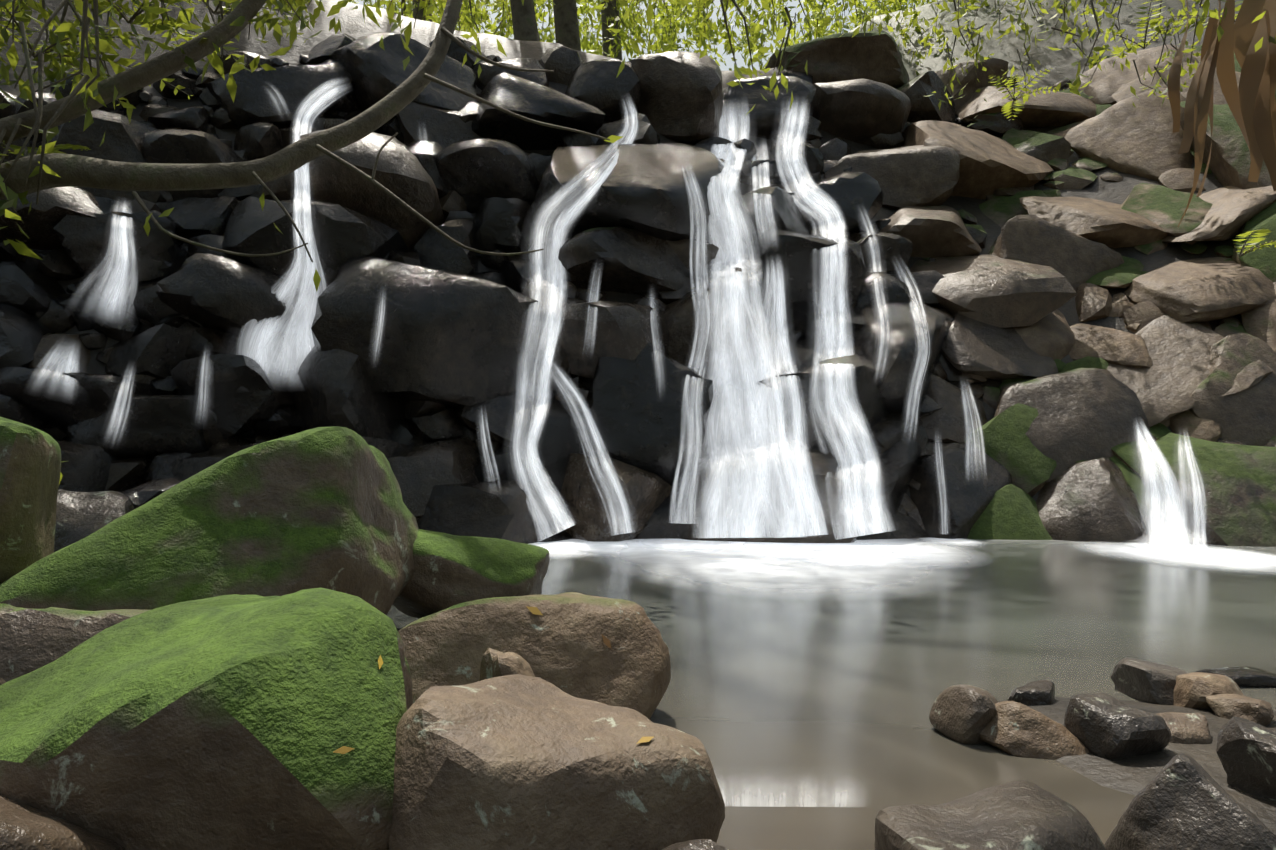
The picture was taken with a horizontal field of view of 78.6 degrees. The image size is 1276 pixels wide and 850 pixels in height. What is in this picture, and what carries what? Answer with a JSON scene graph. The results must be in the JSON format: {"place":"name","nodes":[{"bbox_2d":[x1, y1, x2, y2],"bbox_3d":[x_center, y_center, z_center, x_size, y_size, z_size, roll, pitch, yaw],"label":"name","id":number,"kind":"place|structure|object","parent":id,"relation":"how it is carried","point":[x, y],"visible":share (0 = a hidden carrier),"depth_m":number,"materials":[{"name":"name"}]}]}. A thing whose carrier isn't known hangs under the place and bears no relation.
{"place":"outdoors","nodes":[
{"label":"outdoors","id":0,"kind":"place"},
{"bbox_2d":[0,0,1275,834],"bbox_3d":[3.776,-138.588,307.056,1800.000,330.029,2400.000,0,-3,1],"label":"terrain","id":1,"kind":"structure","parent":0,"point":[1134,774],"depth_m":12.40,"materials":[{"name":"soil"}]},
{"bbox_2d":[0,417,60,583],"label":"moss boulder","id":2,"kind":"object","parent":1,"relation":"on","point":[30,463],"visible":0.73,"depth_m":2.82,"materials":[{"name":"green plant"}]},
{"bbox_2d":[0,794,124,849],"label":"brown boulder","id":3,"kind":"object","parent":1,"relation":"on","point":[24,827],"visible":0.83,"depth_m":1.21,"materials":[{"name":"brown stone"}]},
{"bbox_2d":[0,607,149,681],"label":"brown boulder","id":4,"kind":"object","parent":1,"relation":"on","point":[31,640],"visible":0.1,"depth_m":2.21,"materials":[{"name":"brown stone"}]},
{"bbox_2d":[0,603,23,615],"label":"stone","id":5,"kind":"object","parent":4,"relation":"on","point":[5,608],"visible":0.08,"depth_m":2.34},
{"bbox_2d":[69,0,116,14],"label":"tree","id":6,"kind":"object","parent":1,"relation":"on","point":[108,8],"visible":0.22,"depth_m":4.76,"materials":[{"name":"green plant"}]},
{"bbox_2d":[54,489,133,551],"bbox_3d":[-2.823,0.552,3.960,0.457,0.450,0.463,1,-3,-16],"label":"stone","id":7,"kind":"object","parent":1,"relation":"on","point":[80,515],"visible":0.35,"depth_m":3.89,"materials":[{"name":"grey stone"}]},
{"bbox_2d":[0,587,412,849],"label":"moss boulder","id":8,"kind":"object","parent":1,"relation":"on","point":[229,722],"visible":0.81,"depth_m":1.32,"materials":[{"name":"green plant"}]},
{"bbox_2d":[333,606,654,753],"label":"fallen leaves","id":9,"kind":"object","parent":8,"relation":"on","point":[345,749],"visible":1,"depth_m":1.49,"materials":[{"name":"orange plant"}]},
{"bbox_2d":[0,426,418,614],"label":"mossy boulder","id":10,"kind":"object","parent":1,"relation":"on","point":[323,507],"visible":0.54,"depth_m":2.90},
{"bbox_2d":[0,0,622,483],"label":"overhanging limbs","id":11,"kind":"object","parent":1,"relation":"on","point":[72,170],"visible":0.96,"depth_m":4.72,"materials":[{"name":"brown plant"}]},
{"bbox_2d":[0,0,1275,256],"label":"leafy tree foliage","id":12,"kind":"object","parent":11,"relation":"attached to","point":[194,28],"visible":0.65,"depth_m":6.27,"materials":[{"name":"green plant"}]},
{"bbox_2d":[353,0,474,30],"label":"tree","id":13,"kind":"object","parent":1,"relation":"on","point":[420,14],"visible":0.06,"depth_m":21.28,"materials":[{"name":"green plant"}]},
{"bbox_2d":[354,0,506,30],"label":"tree","id":14,"kind":"object","parent":1,"relation":"on","point":[403,8],"depth_m":19.83,"materials":[{"name":"green plant"}]},
{"bbox_2d":[400,0,539,41],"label":"tree","id":15,"kind":"object","parent":1,"relation":"on","point":[525,27],"visible":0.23,"depth_m":15.50,"materials":[{"name":"brown plant"}]},
{"bbox_2d":[392,529,548,618],"bbox_3d":[-0.911,0.783,3.943,1.027,0.586,0.570,1,-3,-19],"label":"moss boulder","id":16,"kind":"object","parent":1,"relation":"on","point":[450,570],"visible":0.48,"depth_m":3.74,"materials":[{"name":"green plant"}]},
{"bbox_2d":[398,592,670,719],"bbox_3d":[-0.405,0.945,2.612,0.914,0.765,0.832,2,-3,-35],"label":"tan boulder","id":17,"kind":"object","parent":1,"relation":"on","point":[560,644],"visible":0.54,"depth_m":2.45,"materials":[{"name":"brown stone"}]},
{"bbox_2d":[553,0,580,50],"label":"tree","id":18,"kind":"object","parent":1,"relation":"on","point":[567,34],"visible":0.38,"depth_m":17.27,"materials":[{"name":"brown plant"}]},
{"bbox_2d":[0,31,1275,546],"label":"cliff boulders","id":19,"kind":"object","parent":1,"relation":"on","point":[1058,433],"visible":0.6,"depth_m":9.53,"materials":[{"name":"grey stone"}]},
{"bbox_2d":[31,78,1210,551],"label":"waterfall streams","id":20,"kind":"object","parent":19,"relation":"on","point":[801,500],"visible":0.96,"depth_m":8.75,"materials":[{"name":"liquid"}]},
{"bbox_2d":[0,0,1275,259],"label":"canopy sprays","id":21,"kind":"object","parent":1,"relation":"on","point":[704,26],"visible":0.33,"depth_m":7.51,"materials":[{"name":"green plant"}]},
{"bbox_2d":[1167,0,1275,226],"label":"dead leaves","id":22,"kind":"object","parent":21,"relation":"attached to","point":[1251,103],"visible":1,"depth_m":7.59,"materials":[{"name":"brown plant"}]},
{"bbox_2d":[577,0,942,70],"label":"foliage","id":23,"kind":"object","parent":1,"relation":"on","point":[608,9],"visible":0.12,"depth_m":22.13,"materials":[{"name":"green plant"}]},
{"bbox_2d":[929,684,998,744],"bbox_3d":[1.075,0.937,2.461,0.264,0.247,0.221,1,-3,-22],"label":"rock","id":24,"kind":"object","parent":1,"relation":"on","point":[963,714],"visible":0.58,"depth_m":2.38,"materials":[{"name":"brown stone"}]},
{"bbox_2d":[874,780,1105,849],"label":"dark rock","id":25,"kind":"object","parent":1,"relation":"on","point":[1021,815],"visible":1,"depth_m":1.38,"materials":[{"name":"stone"}]},
{"bbox_2d":[980,701,1089,759],"bbox_3d":[1.153,0.922,2.340,0.321,0.173,0.219,0,-3,1],"label":"rock","id":26,"kind":"object","parent":1,"relation":"on","point":[1014,728],"visible":0.67,"depth_m":2.29,"materials":[{"name":"brown stone"}]},
{"bbox_2d":[1064,693,1171,759],"bbox_3d":[1.397,0.914,2.271,0.203,0.224,0.229,1,-3,-27],"label":"dark stone","id":27,"kind":"object","parent":1,"relation":"on","point":[1104,725],"visible":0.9,"depth_m":2.21,"materials":[{"name":"black stone"}]},
{"bbox_2d":[1110,657,1187,704],"bbox_3d":[1.900,0.952,2.836,0.244,0.175,0.276,0,-3,1],"label":"dark stone","id":28,"kind":"object","parent":1,"relation":"on","point":[1145,681],"visible":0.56,"depth_m":2.79,"materials":[{"name":"stone"}]},
{"bbox_2d":[1157,712,1211,743],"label":"rock","id":29,"kind":"object","parent":1,"relation":"on","point":[1188,728],"visible":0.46,"depth_m":2.31,"materials":[{"name":"brown stone"}]},
{"bbox_2d":[1104,753,1275,849],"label":"dark rock","id":30,"kind":"object","parent":1,"relation":"on","point":[1181,801],"visible":1,"depth_m":1.51,"materials":[{"name":"black stone"}]},
{"bbox_2d":[1173,672,1244,709],"bbox_3d":[1.976,0.955,2.684,0.257,0.192,0.187,0,-3,1],"label":"rock","id":31,"kind":"object","parent":1,"relation":"on","point":[1194,690],"visible":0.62,"depth_m":2.64,"materials":[{"name":"brown stone"}]},
{"bbox_2d":[1216,716,1275,800],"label":"stone","id":32,"kind":"object","parent":1,"relation":"on","point":[1246,751],"visible":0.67,"depth_m":1.98,"materials":[{"name":"black stone"}]},
{"bbox_2d":[351,0,939,70],"label":"sky","id":33,"kind":"structure","parent":0,"point":[740,62],"materials":[{"name":"white"}]},
{"bbox_2d":[387,539,1275,849],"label":"pool water","id":34,"kind":"structure","parent":0,"point":[803,687],"depth_m":3.47,"materials":[{"name":"grey liquid"}]},
{"bbox_2d":[388,674,724,849],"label":"grey boulder","id":35,"kind":"object","parent":34,"relation":"in","point":[516,762],"visible":0.96,"depth_m":1.38,"materials":[{"name":"stone"}]},
{"bbox_2d":[479,648,534,680],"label":"rock","id":36,"kind":"object","parent":35,"relation":"on","point":[495,663],"visible":0.27,"depth_m":1.87,"materials":[{"name":"brown stone"}]},
{"bbox_2d":[662,839,727,849],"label":"stone","id":37,"kind":"object","parent":34,"relation":"on","point":[703,844],"visible":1,"depth_m":1.21,"materials":[{"name":"brown stone"}]},
{"bbox_2d":[716,766,870,806],"bbox_3d":[0.385,1.065,2.033,0.579,0.240,0.310,0,-3,1],"label":"pool outflow","id":38,"kind":"object","parent":34,"relation":"on","point":[763,790],"visible":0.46,"depth_m":1.99,"materials":[{"name":"liquid"}]},
{"bbox_2d":[530,538,1275,602],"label":"pool foam","id":39,"kind":"object","parent":34,"relation":"on","point":[802,562],"visible":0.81,"depth_m":6.98,"materials":[{"name":"liquid"}]},
{"bbox_2d":[1007,680,1054,705],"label":"rock","id":40,"kind":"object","parent":34,"relation":"on","point":[1037,693],"depth_m":2.68,"materials":[{"name":"grey stone"}]},
{"bbox_2d":[1196,666,1275,687],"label":"rock","id":41,"kind":"object","parent":34,"relation":"on","point":[1244,676],"visible":0.67,"depth_m":2.97,"materials":[{"name":"grey stone"}]},
{"bbox_2d":[1206,694,1273,725],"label":"tan stone","id":42,"kind":"object","parent":34,"relation":"on","point":[1230,706],"visible":0.62,"depth_m":2.50,"materials":[{"name":"brown stone"}]}
]}

